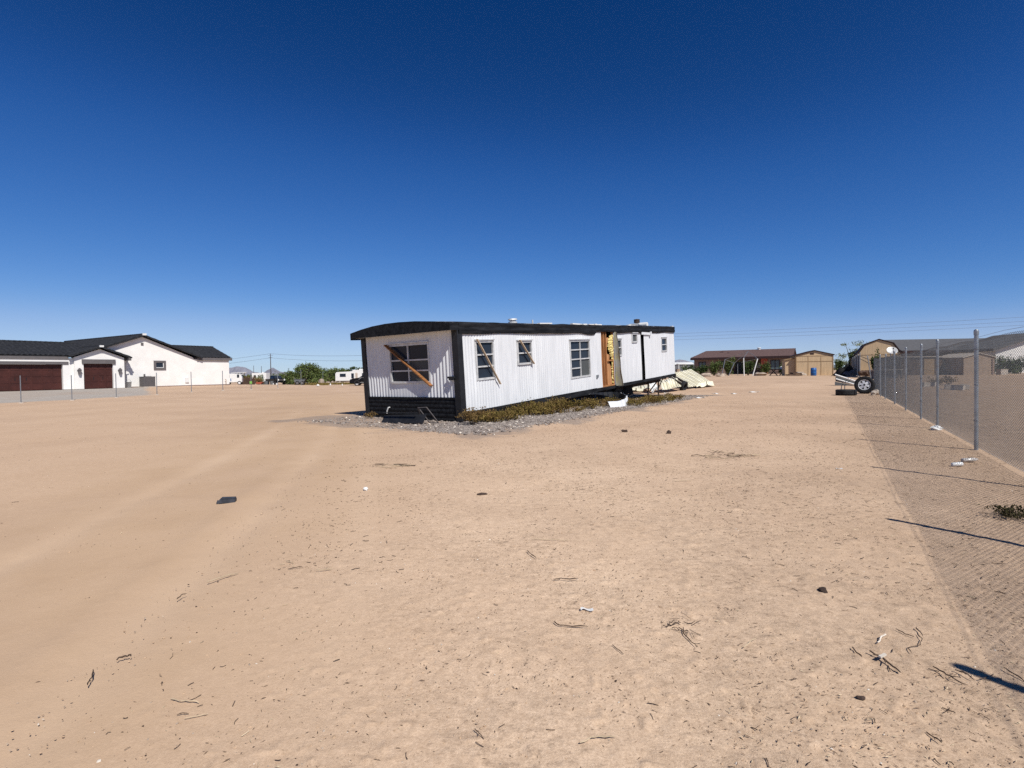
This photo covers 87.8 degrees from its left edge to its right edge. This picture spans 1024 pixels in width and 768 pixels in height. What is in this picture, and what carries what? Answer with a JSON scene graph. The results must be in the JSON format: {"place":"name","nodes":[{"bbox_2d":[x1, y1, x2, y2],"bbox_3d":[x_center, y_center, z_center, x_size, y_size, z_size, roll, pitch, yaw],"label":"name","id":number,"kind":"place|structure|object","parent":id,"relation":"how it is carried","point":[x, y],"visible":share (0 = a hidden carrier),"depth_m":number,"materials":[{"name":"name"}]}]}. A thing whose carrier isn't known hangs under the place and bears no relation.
{"place":"outdoors","nodes":[
{"label":"outdoors","id":0,"kind":"place"},
{"bbox_2d":[126,380,131,387],"bbox_3d":[-35.610,-0.033,49.408,0.496,0.760,0.490,-1,1,0],"label":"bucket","id":1,"kind":"object","parent":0,"point":[128,383],"visible":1,"depth_m":49.28,"materials":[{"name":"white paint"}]},
{"bbox_2d":[229,366,297,375],"bbox_3d":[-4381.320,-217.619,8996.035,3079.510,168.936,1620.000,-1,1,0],"label":"hills","id":2,"kind":"structure","parent":0,"point":[234,370],"depth_m":8668.87,"materials":[{"name":"stone"}]},
{"bbox_2d":[294,382,350,384],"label":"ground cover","id":3,"kind":"object","parent":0,"point":[340,383],"visible":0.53,"depth_m":71.24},
{"bbox_2d":[297,395,712,434],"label":"gravel","id":4,"kind":"structure","parent":0,"point":[455,427],"depth_m":14.90,"materials":[{"name":"gravel"}]},
{"bbox_2d":[0,370,1023,767],"bbox_3d":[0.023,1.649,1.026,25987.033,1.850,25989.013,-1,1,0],"label":"ground","id":5,"kind":"structure","parent":0,"point":[64,616],"depth_m":3.52,"materials":[{"name":"sand"}]},
{"bbox_2d":[20,375,21,402],"bbox_3d":[-28.384,0.406,30.727,0.260,1.797,0.247,-1,1,0],"label":"fence stake","id":6,"kind":"object","parent":5,"relation":"on","point":[20,390],"visible":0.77,"depth_m":30.72,"materials":[{"name":"metal"}]},
{"bbox_2d":[0,333,231,391],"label":"white house","id":7,"kind":"structure","parent":5,"relation":"on","point":[95,363],"depth_m":48.19,"materials":[{"name":"paint"}]},
{"bbox_2d":[0,364,61,390],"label":"garage door","id":8,"kind":"structure","parent":7,"relation":"in","point":[33,376],"depth_m":43.45,"materials":[{"name":"wood"}]},
{"bbox_2d":[84,364,112,388],"bbox_3d":[-36.814,-0.695,47.302,0.090,2.190,2.190,0,1,30],"label":"garage door","id":9,"kind":"structure","parent":7,"relation":"in","point":[96,376],"depth_m":47.26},
{"bbox_2d":[154,361,165,369],"bbox_3d":[-34.560,-1.841,52.217,0.067,0.900,1.100,0,1,30],"label":"window","id":10,"kind":"structure","parent":7,"relation":"in","point":[158,365],"depth_m":52.21,"materials":[{"name":"white paint"}]},
{"bbox_2d":[139,376,155,386],"bbox_3d":[-34.680,-0.171,50.598,1.000,1.160,1.200,0,1,30],"label":"air conditioner","id":11,"kind":"object","parent":5,"relation":"on","point":[149,381],"visible":0.98,"depth_m":50.29,"materials":[{"name":"metal"}]},
{"bbox_2d":[171,698,198,702],"bbox_3d":[-1.407,1.359,2.282,0.142,0.009,0.014,-1,1,10],"label":"dead stick","id":12,"kind":"object","parent":5,"relation":"on","point":[185,700],"visible":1,"depth_m":2.28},
{"bbox_2d":[207,573,236,581],"bbox_3d":[-1.990,1.329,3.666,0.032,0.016,0.208,0,2,41],"label":"dead stick","id":13,"kind":"object","parent":5,"relation":"on","point":[221,577],"visible":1,"depth_m":3.66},
{"bbox_2d":[216,496,236,503],"bbox_3d":[-3.150,1.280,5.859,0.199,0.068,0.077,-1,1,-14],"label":"slate block","id":14,"kind":"object","parent":5,"relation":"on","point":[227,500],"depth_m":5.84,"materials":[{"name":"stone"}]},
{"bbox_2d":[229,372,246,384],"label":"utility van","id":15,"kind":"object","parent":5,"relation":"on","point":[238,378],"visible":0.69,"depth_m":71.53,"materials":[{"name":"white paint"}]},
{"bbox_2d":[241,377,254,384],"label":"wooden fence","id":16,"kind":"object","parent":5,"relation":"on","point":[246,380],"visible":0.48,"depth_m":77.86,"materials":[{"name":"brown wood"}]},
{"bbox_2d":[252,372,269,380],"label":"travel trailer","id":17,"kind":"object","parent":5,"relation":"on","point":[266,375],"visible":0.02,"depth_m":123.93,"materials":[{"name":"white paint"}]},
{"bbox_2d":[265,376,285,384],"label":"pickup truck","id":18,"kind":"object","parent":5,"relation":"on","point":[280,379],"visible":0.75,"depth_m":103.96,"materials":[{"name":"black paint"}]},
{"bbox_2d":[276,373,295,378],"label":"mesquite tree","id":19,"kind":"object","parent":5,"relation":"on","point":[282,375],"visible":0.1,"depth_m":115.45,"materials":[{"name":"green plant"}]},
{"bbox_2d":[285,371,297,384],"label":"mesquite tree","id":20,"kind":"object","parent":5,"relation":"on","point":[287,383],"visible":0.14,"depth_m":111.23,"materials":[{"name":"green plant"}]},
{"bbox_2d":[294,378,305,384],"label":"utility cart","id":21,"kind":"object","parent":5,"relation":"on","point":[299,381],"visible":1,"depth_m":69.61,"materials":[{"name":"metal"}]},
{"bbox_2d":[282,361,325,384],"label":"mesquite tree","id":22,"kind":"object","parent":5,"relation":"on","point":[307,370],"visible":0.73,"depth_m":99.53,"materials":[{"name":"green plant"}]},
{"bbox_2d":[304,367,328,382],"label":"mesquite tree","id":23,"kind":"object","parent":5,"relation":"on","point":[320,374],"visible":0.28,"depth_m":103.80,"materials":[{"name":"green plant"}]},
{"bbox_2d":[320,368,341,382],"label":"mesquite tree","id":24,"kind":"object","parent":5,"relation":"on","point":[332,376],"visible":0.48,"depth_m":121.71,"materials":[{"name":"green plant"}]},
{"bbox_2d":[327,367,348,381],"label":"mesquite tree","id":25,"kind":"object","parent":5,"relation":"on","point":[343,370],"visible":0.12,"depth_m":125.37,"materials":[{"name":"green plant"}]},
{"bbox_2d":[335,369,362,381],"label":"motor home","id":26,"kind":"object","parent":5,"relation":"on","point":[344,376],"visible":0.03,"depth_m":116.72,"materials":[{"name":"white paint"}]},
{"bbox_2d":[349,375,363,385],"bbox_3d":[-17.640,-0.623,65.998,4.620,1.600,2.200,-1,1,-8],"label":"parked car","id":27,"kind":"object","parent":5,"relation":"on","point":[357,381],"visible":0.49,"depth_m":64.90,"materials":[{"name":"black paint"}]},
{"bbox_2d":[350,366,362,369],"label":"mesquite tree","id":28,"kind":"object","parent":5,"relation":"on","point":[354,367],"visible":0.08,"depth_m":148.97,"materials":[{"name":"green plant"}]},
{"bbox_2d":[364,411,377,417],"bbox_3d":[-4.466,0.994,16.743,0.543,0.296,0.470,-1,1,0],"label":"weed clump","id":29,"kind":"object","parent":5,"relation":"on","point":[369,414],"visible":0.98,"depth_m":16.75,"materials":[{"name":"brown plant"}]},
{"bbox_2d":[375,464,414,467],"bbox_3d":[-1.811,1.233,8.018,0.694,0.019,0.336,-1,1,10],"label":"branch heap","id":30,"kind":"object","parent":5,"relation":"on","point":[394,465],"visible":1,"depth_m":8.03,"materials":[{"name":"wood"}]},
{"bbox_2d":[382,407,438,423],"bbox_3d":[-2.856,0.874,15.044,1.723,0.515,0.626,0,1,31],"label":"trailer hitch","id":31,"kind":"object","parent":5,"relation":"on","point":[416,418],"visible":0.96,"depth_m":14.82,"materials":[{"name":"metal"}]},
{"bbox_2d":[455,406,487,424],"bbox_3d":[-1.031,0.865,14.207,0.847,0.582,1.000,-1,1,-21],"label":"weed bush","id":32,"kind":"object","parent":5,"relation":"on","point":[468,413],"visible":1,"depth_m":14.10,"materials":[{"name":"brown plant"}]},
{"bbox_2d":[350,318,675,420],"bbox_3d":[2.029,-0.802,23.058,4.639,4.173,17.945,0,4,36],"label":"mobile home","id":33,"kind":"object","parent":5,"relation":"on","point":[445,370],"visible":0.99,"depth_m":17.01,"materials":[{"name":"paint"}]},
{"bbox_2d":[387,341,430,383],"bbox_3d":[-3.110,-0.641,16.098,1.780,1.240,0.120,0,4,36],"label":"window","id":34,"kind":"structure","parent":33,"relation":"in","point":[416,354],"depth_m":16.11,"materials":[{"name":"metal"}]},
{"bbox_2d":[474,339,495,380],"bbox_3d":[-0.801,-0.733,15.859,0.120,1.210,0.900,0,4,36],"label":"window","id":35,"kind":"structure","parent":33,"relation":"in","point":[484,371],"depth_m":15.90,"materials":[{"name":"metal"}]},
{"bbox_2d":[516,339,532,364],"bbox_3d":[0.419,-1.053,17.521,0.120,0.820,0.880,0,4,36],"label":"window","id":36,"kind":"structure","parent":33,"relation":"in","point":[522,357],"depth_m":17.54,"materials":[{"name":"metal"}]},
{"bbox_2d":[569,339,590,378],"bbox_3d":[2.642,-0.996,20.535,0.120,1.490,1.600,0,4,36],"label":"window","id":37,"kind":"structure","parent":33,"relation":"in","point":[579,349],"depth_m":20.54,"materials":[{"name":"metal"}]},
{"bbox_2d":[613,338,622,355],"bbox_3d":[4.650,-1.617,23.269,0.120,0.790,0.700,0,4,36],"label":"window","id":38,"kind":"structure","parent":33,"relation":"in","point":[619,339],"depth_m":23.47,"materials":[{"name":"metal"}]},
{"bbox_2d":[631,332,637,342],"bbox_3d":[5.688,-2.159,24.688,0.120,0.470,0.630,0,4,36],"label":"window","id":39,"kind":"structure","parent":33,"relation":"in","point":[634,336],"depth_m":24.69,"materials":[{"name":"metal"}]},
{"bbox_2d":[661,337,667,351],"bbox_3d":[7.923,-2.072,27.715,0.120,0.760,0.820,0,4,36],"label":"window","id":40,"kind":"structure","parent":33,"relation":"in","point":[663,339],"depth_m":27.77,"materials":[{"name":"metal"}]},
{"bbox_2d":[2,400,1023,767],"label":"chaff","id":41,"kind":"object","parent":5,"relation":"on","point":[718,605],"visible":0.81,"depth_m":3.12,"materials":[{"name":"plant"}]},
{"bbox_2d":[5,417,1023,767],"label":"pebbles","id":42,"kind":"object","parent":5,"relation":"on","point":[553,635],"visible":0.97,"depth_m":2.58,"materials":[{"name":"stone"}]},
{"bbox_2d":[17,411,1023,767],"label":"twig litter","id":43,"kind":"object","parent":5,"relation":"on","point":[711,551],"visible":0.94,"depth_m":4.39,"materials":[{"name":"wood"}]},
{"bbox_2d":[554,621,587,626],"bbox_3d":[0.319,1.318,2.908,0.193,0.011,0.039,0,1,16],"label":"dead stick","id":44,"kind":"object","parent":5,"relation":"on","point":[569,625],"visible":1,"depth_m":2.90,"materials":[{"name":"wood"}]},
{"bbox_2d":[470,392,685,421],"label":"weeds","id":45,"kind":"object","parent":5,"relation":"on","point":[552,406],"visible":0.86,"depth_m":17.54,"materials":[{"name":"plant"}]},
{"bbox_2d":[580,735,614,742],"bbox_3d":[0.322,1.339,2.012,0.144,0.008,0.020,-1,1,-12],"label":"dead stick","id":46,"kind":"object","parent":5,"relation":"on","point":[587,739],"visible":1,"depth_m":2.02,"materials":[{"name":"wood"}]},
{"bbox_2d":[589,392,627,406],"bbox_3d":[3.901,0.617,20.898,1.263,0.549,1.800,0,2,36],"label":"curled siding sheet","id":47,"kind":"object","parent":5,"relation":"on","point":[619,402],"visible":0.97,"depth_m":21.07,"materials":[{"name":"metal"}]},
{"bbox_2d":[632,385,649,388],"bbox_3d":[8.308,0.185,34.997,1.578,0.235,3.490,0,1,15],"label":"fallen roof sheet","id":48,"kind":"object","parent":5,"relation":"on","point":[643,387],"visible":0.54,"depth_m":34.42,"materials":[{"name":"metal"}]},
{"bbox_2d":[646,383,657,392],"bbox_3d":[8.688,0.075,32.765,0.747,0.844,2.505,-1,1,0],"label":"fallen roof sheet","id":49,"kind":"object","parent":5,"relation":"on","point":[655,387],"visible":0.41,"depth_m":32.30,"materials":[{"name":"white paint"}]},
{"bbox_2d":[659,378,680,389],"bbox_3d":[10.243,-0.048,34.204,1.158,0.697,4.951,0,2,37],"label":"fallen roof sheet","id":50,"kind":"object","parent":5,"relation":"on","point":[669,383],"visible":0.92,"depth_m":33.79,"materials":[{"name":"metal"}]},
{"bbox_2d":[663,615,700,636],"bbox_3d":[0.954,1.311,2.892,0.210,0.018,0.199,-2,2,-40],"label":"twig tuft","id":51,"kind":"object","parent":5,"relation":"on","point":[680,628],"visible":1,"depth_m":2.90,"materials":[{"name":"wood"}]},
{"bbox_2d":[679,381,687,389],"bbox_3d":[11.175,0.147,34.615,0.250,0.720,0.720,26,6,39],"label":"loose tyre","id":52,"kind":"object","parent":5,"relation":"on","point":[684,385],"visible":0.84,"depth_m":34.45,"materials":[{"name":"rubber"}]},
{"bbox_2d":[681,364,699,372],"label":"shrub","id":53,"kind":"object","parent":5,"relation":"on","point":[684,367],"visible":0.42,"depth_m":69.71,"materials":[{"name":"green plant"}]},
{"bbox_2d":[673,369,708,386],"bbox_3d":[12.623,-0.474,37.690,4.794,1.234,2.369,-2,2,-44],"label":"fallen roof sheet","id":54,"kind":"object","parent":5,"relation":"on","point":[692,376],"visible":0.77,"depth_m":37.93,"materials":[{"name":"metal"}]},
{"bbox_2d":[697,364,708,373],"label":"shrub","id":55,"kind":"object","parent":5,"relation":"on","point":[703,369],"visible":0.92,"depth_m":79.67,"materials":[{"name":"green plant"}]},
{"bbox_2d":[696,381,714,386],"bbox_3d":[13.360,0.000,36.493,2.695,0.403,0.496,-2,2,-45],"label":"fallen roof sheet","id":56,"kind":"object","parent":5,"relation":"on","point":[705,383],"visible":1,"depth_m":36.63,"materials":[{"name":"metal"}]},
{"bbox_2d":[700,373,712,376],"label":"dirt mound","id":57,"kind":"object","parent":5,"relation":"on","point":[706,374],"visible":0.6,"depth_m":67.58,"materials":[{"name":"soil"}]},
{"bbox_2d":[705,359,722,375],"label":"shrub","id":58,"kind":"object","parent":5,"relation":"on","point":[714,366],"visible":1,"depth_m":75.64,"materials":[{"name":"green plant"}]},
{"bbox_2d":[691,450,760,459],"bbox_3d":[3.378,1.139,8.483,0.879,0.038,0.816,-2,2,-45],"label":"branch heap","id":59,"kind":"object","parent":5,"relation":"on","point":[743,455],"visible":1,"depth_m":8.49,"materials":[{"name":"wood"}]},
{"bbox_2d":[721,356,735,375],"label":"shrub","id":60,"kind":"object","parent":5,"relation":"on","point":[728,365],"visible":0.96,"depth_m":74.77,"materials":[{"name":"green plant"}]},
{"bbox_2d":[722,351,757,375],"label":"canopy frame","id":61,"kind":"object","parent":5,"relation":"on","point":[741,362],"visible":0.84,"depth_m":71.89,"materials":[{"name":"white paint"}]},
{"bbox_2d":[690,348,795,373],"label":"brown house","id":62,"kind":"structure","parent":5,"relation":"on","point":[773,357],"depth_m":93.02,"materials":[{"name":"paint"}]},
{"bbox_2d":[735,362,749,373],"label":"sliding door","id":63,"kind":"structure","parent":62,"relation":"in","point":[739,366],"depth_m":94.26,"materials":[{"name":"black glass"}]},
{"bbox_2d":[770,360,779,368],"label":"window","id":64,"kind":"structure","parent":62,"relation":"in","point":[774,364],"depth_m":89.13,"materials":[{"name":"grey"}]},
{"bbox_2d":[739,359,757,374],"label":"shrub","id":65,"kind":"object","parent":5,"relation":"on","point":[749,367],"visible":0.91,"depth_m":73.58,"materials":[{"name":"green plant"}]},
{"bbox_2d":[754,372,766,375],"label":"dirt mound","id":66,"kind":"object","parent":5,"relation":"on","point":[759,374],"visible":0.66,"depth_m":67.68,"materials":[{"name":"soil"}]},
{"bbox_2d":[759,361,770,372],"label":"shrub","id":67,"kind":"object","parent":5,"relation":"on","point":[765,368],"visible":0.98,"depth_m":73.76,"materials":[{"name":"green plant"}]},
{"bbox_2d":[785,373,802,375],"bbox_3d":[30.744,-1.073,58.000,1.502,0.346,0.700,-1,1,-3],"label":"pallet pile","id":68,"kind":"object","parent":5,"relation":"on","point":[795,374],"visible":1,"depth_m":57.68,"materials":[{"name":"brown wood"}]},
{"bbox_2d":[781,350,834,375],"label":"plywood shed","id":69,"kind":"structure","parent":5,"relation":"on","point":[820,361],"depth_m":60.13,"materials":[{"name":"beige"}]},
{"bbox_2d":[811,368,816,375],"bbox_3d":[33.164,-1.353,58.495,0.610,0.880,0.610,-1,1,0],"label":"barrel","id":70,"kind":"object","parent":5,"relation":"on","point":[813,371],"visible":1,"depth_m":58.27,"materials":[{"name":"blue plastic"}]},
{"bbox_2d":[818,587,827,592],"bbox_3d":[1.945,1.291,3.327,0.050,0.036,0.063,-1,1,0],"label":"soil clod","id":71,"kind":"object","parent":5,"relation":"on","point":[823,589],"visible":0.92,"depth_m":3.31,"materials":[{"name":"soil"}]},
{"bbox_2d":[834,358,843,370],"bbox_3d":[33.765,-1.730,54.977,0.916,1.883,0.973,0,1,29],"label":"yellow bush","id":72,"kind":"object","parent":5,"relation":"on","point":[838,364],"visible":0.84,"depth_m":54.84,"materials":[{"name":"green plant"}]},
{"bbox_2d":[832,364,852,375],"bbox_3d":[31.213,-1.313,49.993,1.500,1.215,1.800,-1,1,0],"label":"cloth heap","id":73,"kind":"object","parent":5,"relation":"on","point":[847,367],"visible":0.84,"depth_m":49.70,"materials":[{"name":"fabric"}]},
{"bbox_2d":[835,374,854,385],"bbox_3d":[21.620,-0.208,34.499,1.202,0.921,0.248,0,1,27],"label":"trailer","id":74,"kind":"object","parent":5,"relation":"on","point":[843,380],"visible":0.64,"depth_m":34.52,"materials":[{"name":"white paint"}]},
{"bbox_2d":[835,389,856,394],"bbox_3d":[16.794,0.418,26.730,0.940,0.290,0.940,-1,1,-23],"label":"loose tyre","id":75,"kind":"object","parent":5,"relation":"on","point":[845,391],"visible":0.99,"depth_m":26.38,"materials":[{"name":"rubber"}]},
{"bbox_2d":[840,369,856,375],"bbox_3d":[31.317,-1.067,49.248,1.350,0.667,1.800,-1,1,0],"label":"cloth heap","id":76,"kind":"object","parent":5,"relation":"on","point":[852,372],"visible":0.76,"depth_m":48.87,"materials":[{"name":"fabric"}]},
{"bbox_2d":[834,340,869,364],"bbox_3d":[40.798,-3.137,64.021,4.607,4.243,4.923,-1,1,-20],"label":"palo verde tree","id":77,"kind":"object","parent":5,"relation":"on","point":[844,361],"visible":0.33,"depth_m":64.28,"materials":[{"name":"green plant"}]},
{"bbox_2d":[848,349,856,364],"bbox_3d":[39.665,-2.552,61.999,1.208,3.063,1.204,-1,1,0],"label":"dark bush","id":78,"kind":"object","parent":5,"relation":"on","point":[850,356],"visible":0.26,"depth_m":61.86,"materials":[{"name":"green plant"}]},
{"bbox_2d":[850,353,867,376],"bbox_3d":[30.464,-1.594,46.972,0.179,2.166,39.743,0,1,31],"label":"chain link fence","id":79,"kind":"object","parent":5,"relation":"on","point":[855,362],"visible":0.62,"depth_m":48.31,"materials":[{"name":"metal"}]},
{"bbox_2d":[855,695,864,700],"bbox_3d":[1.473,1.327,2.246,0.036,0.021,0.027,-1,1,-16],"label":"stone","id":80,"kind":"object","parent":5,"relation":"on","point":[861,698],"visible":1,"depth_m":2.24,"materials":[{"name":"stone"}]},
{"bbox_2d":[854,376,874,393],"bbox_3d":[18.501,0.057,27.908,0.930,0.930,0.280,0,-7,38],"label":"truck wheel","id":81,"kind":"object","parent":5,"relation":"on","point":[864,384],"visible":0.98,"depth_m":27.82,"materials":[{"name":"rubber"}]},
{"bbox_2d":[858,370,873,375],"bbox_3d":[28.584,-0.876,42.792,1.469,0.509,0.705,-1,1,0],"label":"scrap pile","id":82,"kind":"object","parent":5,"relation":"on","point":[863,373],"visible":0.69,"depth_m":42.62,"materials":[{"name":"brown wood"}]},
{"bbox_2d":[870,389,878,394],"bbox_3d":[18.053,0.433,26.416,0.720,0.338,0.263,-1,1,-27],"label":"concrete lump","id":83,"kind":"object","parent":5,"relation":"on","point":[875,392],"visible":0.81,"depth_m":26.31,"materials":[{"name":"concrete"}]},
{"bbox_2d":[870,349,879,369],"bbox_3d":[29.462,-1.781,43.114,0.800,2.479,0.846,0,1,16],"label":"dark bush","id":84,"kind":"object","parent":5,"relation":"on","point":[872,361],"visible":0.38,"depth_m":43.12,"materials":[{"name":"green plant"}]},
{"bbox_2d":[854,339,901,370],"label":"barn shed","id":85,"kind":"structure","parent":5,"relation":"on","point":[868,349],"depth_m":56.23,"materials":[{"name":"beige wood"}]},
{"bbox_2d":[869,650,900,672],"bbox_3d":[1.759,1.299,2.502,0.055,0.021,0.179,-1,1,0],"label":"dead stick","id":86,"kind":"object","parent":5,"relation":"on","point":[882,655],"visible":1,"depth_m":2.52,"materials":[{"name":"wood"}]},
{"bbox_2d":[871,369,902,377],"bbox_3d":[28.160,-0.755,40.002,1.900,0.690,0.800,-1,1,0],"label":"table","id":87,"kind":"object","parent":5,"relation":"on","point":[872,374],"visible":0.16,"depth_m":40.11,"materials":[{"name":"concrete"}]},
{"bbox_2d":[887,347,897,355],"bbox_3d":[29.848,-1.718,41.762,0.628,2.413,0.619,-1,1,-22],"label":"satellite dish","id":88,"kind":"object","parent":5,"relation":"on","point":[890,350],"visible":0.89,"depth_m":41.82,"materials":[{"name":"metal"}]},
{"bbox_2d":[847,338,983,367],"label":"grey roof house","id":89,"kind":"structure","parent":5,"relation":"on","point":[912,344],"depth_m":66.75,"materials":[{"name":"brown paint"}]},
{"bbox_2d":[930,425,943,429],"bbox_3d":[9.313,0.981,11.668,0.249,0.153,0.169,0,1,24],"label":"plastic bag","id":90,"kind":"object","parent":5,"relation":"on","point":[935,427],"visible":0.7,"depth_m":11.63,"materials":[{"name":"white plastic"}]},
{"bbox_2d":[867,327,1023,471],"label":"chain link fence","id":91,"kind":"object","parent":5,"relation":"on","point":[892,393],"visible":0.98,"depth_m":10.15,"materials":[{"name":"metal"}]},
{"bbox_2d":[933,666,963,683],"bbox_3d":[1.956,1.305,2.389,0.034,0.016,0.130,-1,1,-25],"label":"dead stick","id":92,"kind":"object","parent":5,"relation":"on","point":[949,675],"visible":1,"depth_m":2.38,"materials":[{"name":"wood"}]},
{"bbox_2d":[944,375,957,383],"bbox_3d":[27.056,-0.247,32.991,1.115,0.731,0.979,-1,1,0],"label":"weed clump","id":93,"kind":"object","parent":5,"relation":"on","point":[950,379],"visible":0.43,"depth_m":32.82,"materials":[{"name":"green plant"}]},
{"bbox_2d":[951,462,963,466],"bbox_3d":[6.186,1.115,7.393,0.136,0.069,0.056,-1,1,12],"label":"drink can","id":94,"kind":"object","parent":5,"relation":"on","point":[954,464],"visible":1,"depth_m":7.37,"materials":[{"name":"white metal"}]},
{"bbox_2d":[961,458,977,461],"bbox_3d":[6.646,1.102,7.721,0.217,0.068,0.059,-1,1,5],"label":"plastic bottle","id":95,"kind":"object","parent":5,"relation":"on","point":[968,459],"visible":0.99,"depth_m":7.70,"materials":[{"name":"plastic"}]},
{"bbox_2d":[946,333,1023,372],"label":"white gable house","id":96,"kind":"structure","parent":5,"relation":"on","point":[1012,349],"depth_m":58.14,"materials":[{"name":"paint"}]},
{"bbox_2d":[978,504,1023,518],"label":"weed clump","id":97,"kind":"object","parent":5,"relation":"on","point":[1007,513],"visible":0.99,"depth_m":4.89,"materials":[{"name":"green plant"}]},
{"bbox_2d":[996,369,1007,374],"bbox_3d":[46.110,-1.119,50.052,0.720,0.580,0.540,-1,1,0],"label":"planter box","id":98,"kind":"object","parent":5,"relation":"on","point":[1001,372],"visible":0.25,"depth_m":49.81,"materials":[{"name":"concrete"}]},
{"bbox_2d":[992,354,1023,373],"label":"hedge","id":99,"kind":"object","parent":5,"relation":"on","point":[1011,365],"visible":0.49,"depth_m":53.81,"materials":[{"name":"green plant"}]},
{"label":"power pole","id":100,"kind":"object","parent":5,"relation":"on","visible":0},
{"bbox_2d":[675,317,1018,333],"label":"power line","id":101,"kind":"object","parent":100,"relation":"attached to","point":[848,326],"visible":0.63,"depth_m":128.40,"materials":[{"name":"metal"}]},
{"bbox_2d":[675,321,1022,336],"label":"power line","id":102,"kind":"object","parent":100,"relation":"attached to","point":[860,329],"visible":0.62,"depth_m":127.38,"materials":[{"name":"metal"}]},
{"bbox_2d":[683,325,1017,339],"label":"power line","id":103,"kind":"object","parent":100,"relation":"attached to","point":[848,333],"visible":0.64,"depth_m":128.35,"materials":[{"name":"metal"}]},
{"bbox_2d":[0,0,1023,372],"label":"sky","id":104,"kind":"structure","parent":0,"point":[293,179],"materials":[{"name":"blue"}]},
{"bbox_2d":[675,362,693,370],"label":"shed","id":105,"kind":"structure","parent":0,"point":[681,364],"depth_m":189.94,"materials":[{"name":"white paint"}]},
{"bbox_2d":[881,356,944,374],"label":"board shed","id":106,"kind":"structure","parent":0,"point":[919,365],"depth_m":51.96,"materials":[{"name":"brown wood"}]},
{"bbox_2d":[924,359,933,372],"bbox_3d":[40.736,-1.673,51.941,1.000,1.600,0.025,-1,1,0],"label":"door","id":107,"kind":"structure","parent":106,"relation":"in","point":[929,359],"depth_m":51.93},
{"bbox_2d":[942,353,996,374],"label":"canvas shed","id":108,"kind":"structure","parent":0,"point":[945,358],"depth_m":50.00,"materials":[{"name":"fabric"}]}
]}

